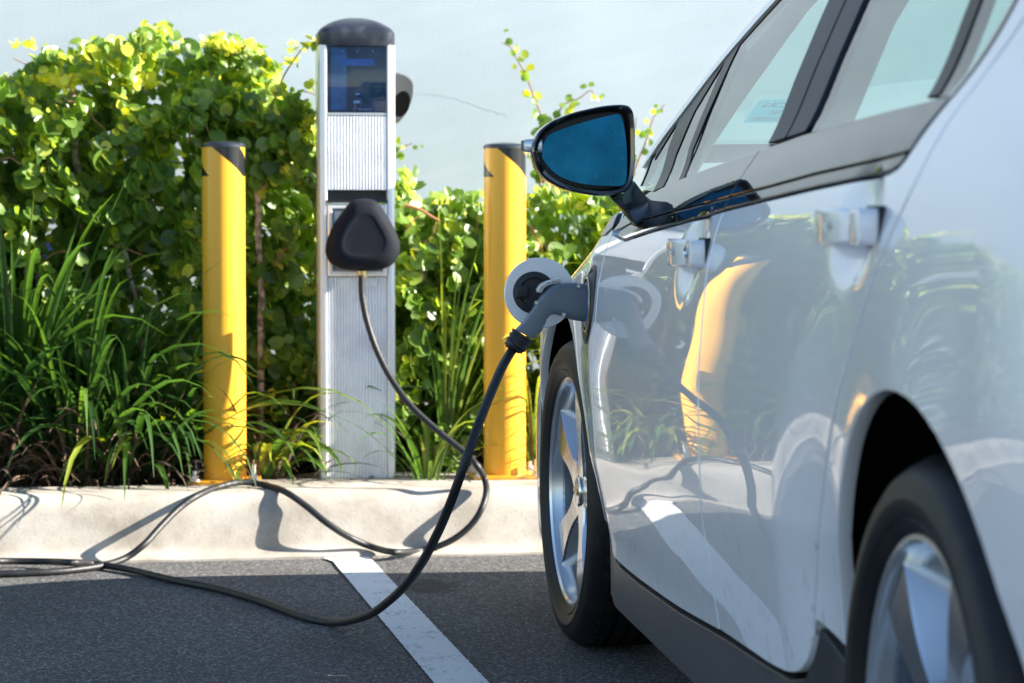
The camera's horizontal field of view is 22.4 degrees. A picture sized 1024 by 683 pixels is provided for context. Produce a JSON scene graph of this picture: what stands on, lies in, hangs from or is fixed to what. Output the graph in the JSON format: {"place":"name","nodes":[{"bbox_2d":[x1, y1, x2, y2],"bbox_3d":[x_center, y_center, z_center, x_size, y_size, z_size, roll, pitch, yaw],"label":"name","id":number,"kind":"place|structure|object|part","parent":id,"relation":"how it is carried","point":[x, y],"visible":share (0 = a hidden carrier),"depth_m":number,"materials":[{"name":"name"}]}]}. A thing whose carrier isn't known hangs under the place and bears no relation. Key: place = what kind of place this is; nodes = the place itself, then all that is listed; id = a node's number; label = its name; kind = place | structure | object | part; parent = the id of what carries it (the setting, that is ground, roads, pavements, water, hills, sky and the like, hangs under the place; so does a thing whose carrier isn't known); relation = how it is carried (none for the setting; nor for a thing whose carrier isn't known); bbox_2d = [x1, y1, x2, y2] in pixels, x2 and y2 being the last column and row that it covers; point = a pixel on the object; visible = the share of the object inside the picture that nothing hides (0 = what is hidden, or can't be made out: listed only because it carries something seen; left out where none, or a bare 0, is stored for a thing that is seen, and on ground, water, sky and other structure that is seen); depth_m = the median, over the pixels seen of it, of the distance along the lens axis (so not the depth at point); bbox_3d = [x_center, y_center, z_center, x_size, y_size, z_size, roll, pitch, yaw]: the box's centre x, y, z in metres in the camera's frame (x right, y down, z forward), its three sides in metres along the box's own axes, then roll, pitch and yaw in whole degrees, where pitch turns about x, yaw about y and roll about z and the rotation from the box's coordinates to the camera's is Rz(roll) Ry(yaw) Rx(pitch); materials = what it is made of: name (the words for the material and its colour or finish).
{"place":"outdoors","nodes":[
{"label":"outdoors","id":0,"kind":"place"},
{"bbox_2d":[0,554,692,682],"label":"asphalt ground","id":1,"kind":"structure","parent":0,"point":[492,618],"depth_m":5.57,"materials":[{"name":"grey asphalt"}]},
{"bbox_2d":[0,480,542,562],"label":"kerb","id":2,"kind":"structure","parent":1,"relation":"on","point":[107,523],"depth_m":6.78,"materials":[{"name":"concrete"}]},
{"bbox_2d":[0,275,587,626],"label":"charging cable","id":3,"kind":"object","parent":1,"relation":"on","point":[566,299],"visible":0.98,"depth_m":6.08,"materials":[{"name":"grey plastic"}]},
{"bbox_2d":[185,471,472,484],"bbox_3d":[-0.312,0.485,7.220,1.190,0.214,0.269,0,3,-9],"label":"concrete pad","id":4,"kind":"object","parent":1,"relation":"on","point":[399,477],"visible":0.07,"depth_m":7.14,"materials":[{"name":"grey concrete"}]},
{"bbox_2d":[187,141,261,484],"bbox_3d":[-0.785,-0.080,7.044,0.196,0.931,0.170,0,3,-4],"label":"bollard","id":5,"kind":"object","parent":4,"relation":"on","point":[223,222],"visible":0.89,"depth_m":7.00,"materials":[{"name":"yellow metal"}]},
{"bbox_2d":[315,18,413,478],"bbox_3d":[-0.404,-0.261,7.185,0.273,1.278,0.308,0,3,-7],"label":"charging post","id":6,"kind":"object","parent":4,"relation":"on","point":[364,91],"visible":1,"depth_m":7.14,"materials":[{"name":"silver metal"}]},
{"bbox_2d":[466,142,535,480],"bbox_3d":[-0.020,-0.086,7.173,0.196,0.931,0.170,0,3,-8],"label":"bollard","id":7,"kind":"object","parent":4,"relation":"on","point":[505,233],"visible":0.73,"depth_m":7.12,"materials":[{"name":"yellow metal"}]},
{"bbox_2d":[324,556,488,682],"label":"parking line","id":8,"kind":"object","parent":1,"relation":"on","point":[433,651],"visible":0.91,"depth_m":5.57,"materials":[{"name":"paint"}]},
{"bbox_2d":[0,0,1011,404],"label":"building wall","id":9,"kind":"structure","parent":1,"relation":"on","point":[456,60],"depth_m":8.37,"materials":[{"name":"grey"}]},
{"bbox_2d":[395,137,423,160],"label":"climbing vine","id":10,"kind":"object","parent":9,"relation":"attached to","point":[400,155],"visible":0.66,"depth_m":8.04,"materials":[{"name":"green plant"}]},
{"bbox_2d":[501,29,575,215],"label":"climbing vine","id":11,"kind":"object","parent":9,"relation":"attached to","point":[543,119],"visible":0.59,"depth_m":8.10,"materials":[{"name":"green plant"}]},
{"bbox_2d":[546,82,664,194],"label":"climbing vine","id":12,"kind":"object","parent":9,"relation":"attached to","point":[569,110],"visible":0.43,"depth_m":8.14,"materials":[{"name":"green plant"}]},
{"bbox_2d":[504,0,1023,682],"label":"car","id":13,"kind":"object","parent":1,"relation":"on","point":[780,420],"visible":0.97,"depth_m":3.25,"materials":[{"name":"white paint"}]},
{"bbox_3d":[0.233,0.104,4.279,0.078,0.635,1.105,0,3,-7],"label":"front door","id":14,"kind":"part","parent":13,"relation":"part of","materials":[{"name":"white paint"}]},
{"bbox_3d":[0.303,-0.389,4.669,0.106,0.236,0.540,0,3,-7],"label":"quarter window","id":15,"kind":"part","parent":13,"relation":"part of","materials":[{"name":"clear glass"}]},
{"bbox_3d":[0.416,-0.450,4.073,0.181,0.377,0.692,0,3,-7],"label":"front window","id":16,"kind":"part","parent":13,"relation":"part of","materials":[{"name":"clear glass"}]},
{"bbox_3d":[0.455,-0.438,3.823,0.215,0.417,2.186,0,3,-7],"label":"window frame","id":17,"kind":"part","parent":13,"relation":"part of","materials":[{"name":"black"}]},
{"bbox_3d":[0.395,-0.052,3.120,0.221,0.998,1.271,-1,3,-16],"label":"rear door","id":18,"kind":"part","parent":13,"relation":"part of","materials":[{"name":"white paint"}]},
{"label":"soil bed","id":19,"kind":"structure","parent":0,"visible":0},
{"bbox_2d":[0,227,185,486],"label":"grass clump","id":20,"kind":"object","parent":19,"relation":"on","point":[18,388],"visible":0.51,"depth_m":7.01,"materials":[{"name":"green plant"}]},
{"bbox_2d":[0,178,268,487],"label":"grass clump","id":21,"kind":"object","parent":19,"relation":"on","point":[18,324],"visible":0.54,"depth_m":7.01,"materials":[{"name":"green plant"}]},
{"bbox_2d":[0,19,272,473],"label":"shrub","id":22,"kind":"object","parent":19,"relation":"on","point":[68,150],"visible":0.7,"depth_m":7.23,"materials":[{"name":"green plant"}]},
{"bbox_2d":[0,250,296,494],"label":"grass clump","id":23,"kind":"object","parent":19,"relation":"on","point":[96,379],"visible":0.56,"depth_m":6.98,"materials":[{"name":"green plant"}]},
{"bbox_2d":[1,334,324,486],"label":"grass clump","id":24,"kind":"object","parent":19,"relation":"on","point":[180,440],"visible":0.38,"depth_m":7.04,"materials":[{"name":"green plant"}]},
{"bbox_2d":[0,270,379,503],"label":"grass clump","id":25,"kind":"object","parent":19,"relation":"on","point":[164,426],"visible":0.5,"depth_m":6.99,"materials":[{"name":"green plant"}]},
{"bbox_2d":[10,469,451,486],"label":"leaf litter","id":26,"kind":"object","parent":19,"relation":"on","point":[261,479],"visible":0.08,"depth_m":7.13,"materials":[{"name":"brown plant"}]},
{"bbox_2d":[151,379,377,484],"bbox_3d":[-0.705,0.253,7.138,0.723,0.348,0.609,-2,3,-35],"label":"grass clump","id":27,"kind":"object","parent":19,"relation":"on","point":[276,455],"visible":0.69,"depth_m":7.09,"materials":[{"name":"green plant"}]},
{"bbox_2d":[233,35,330,461],"bbox_3d":[-0.671,-0.202,7.536,0.316,1.347,0.652,0,3,-6],"label":"shrub","id":28,"kind":"object","parent":19,"relation":"on","point":[280,265],"visible":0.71,"depth_m":7.28,"materials":[{"name":"green plant"}]},
{"bbox_2d":[166,319,444,473],"bbox_3d":[-0.620,0.173,7.497,0.896,0.474,0.924,0,3,0],"label":"grass clump","id":29,"kind":"object","parent":19,"relation":"on","point":[295,421],"visible":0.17,"depth_m":7.29,"materials":[{"name":"green plant"}]},
{"bbox_2d":[308,387,483,481],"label":"grass clump","id":30,"kind":"object","parent":19,"relation":"on","point":[428,413],"visible":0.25,"depth_m":7.39,"materials":[{"name":"green plant"}]},
{"bbox_2d":[324,394,519,480],"bbox_3d":[-0.247,0.285,7.114,0.556,0.284,0.584,-2,3,-31],"label":"grass clump","id":31,"kind":"object","parent":19,"relation":"on","point":[430,470],"visible":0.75,"depth_m":7.11,"materials":[{"name":"green plant"}]},
{"bbox_2d":[378,165,483,472],"bbox_3d":[-0.220,-0.024,7.608,0.402,0.994,0.706,0,3,0],"label":"shrub","id":32,"kind":"object","parent":19,"relation":"on","point":[417,291],"visible":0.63,"depth_m":7.34,"materials":[{"name":"green plant"}]},
{"bbox_2d":[396,182,539,479],"bbox_3d":[-0.013,-0.018,7.304,0.832,0.871,0.644,-3,4,-43],"label":"grass clump","id":33,"kind":"object","parent":19,"relation":"on","point":[451,382],"visible":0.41,"depth_m":7.29,"materials":[{"name":"green plant"}]},
{"bbox_2d":[415,334,539,468],"bbox_3d":[0.086,0.104,7.397,0.834,0.619,1.129,0,3,0],"label":"grass clump","id":34,"kind":"object","parent":19,"relation":"on","point":[531,445],"visible":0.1,"depth_m":7.32,"materials":[{"name":"green plant"}]},
{"bbox_2d":[526,179,641,462],"bbox_3d":[0.725,-0.006,7.732,1.694,0.970,0.670,0,3,-7],"label":"shrub","id":35,"kind":"object","parent":19,"relation":"on","point":[549,205],"visible":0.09,"depth_m":7.58,"materials":[{"name":"green plant"}]}
]}

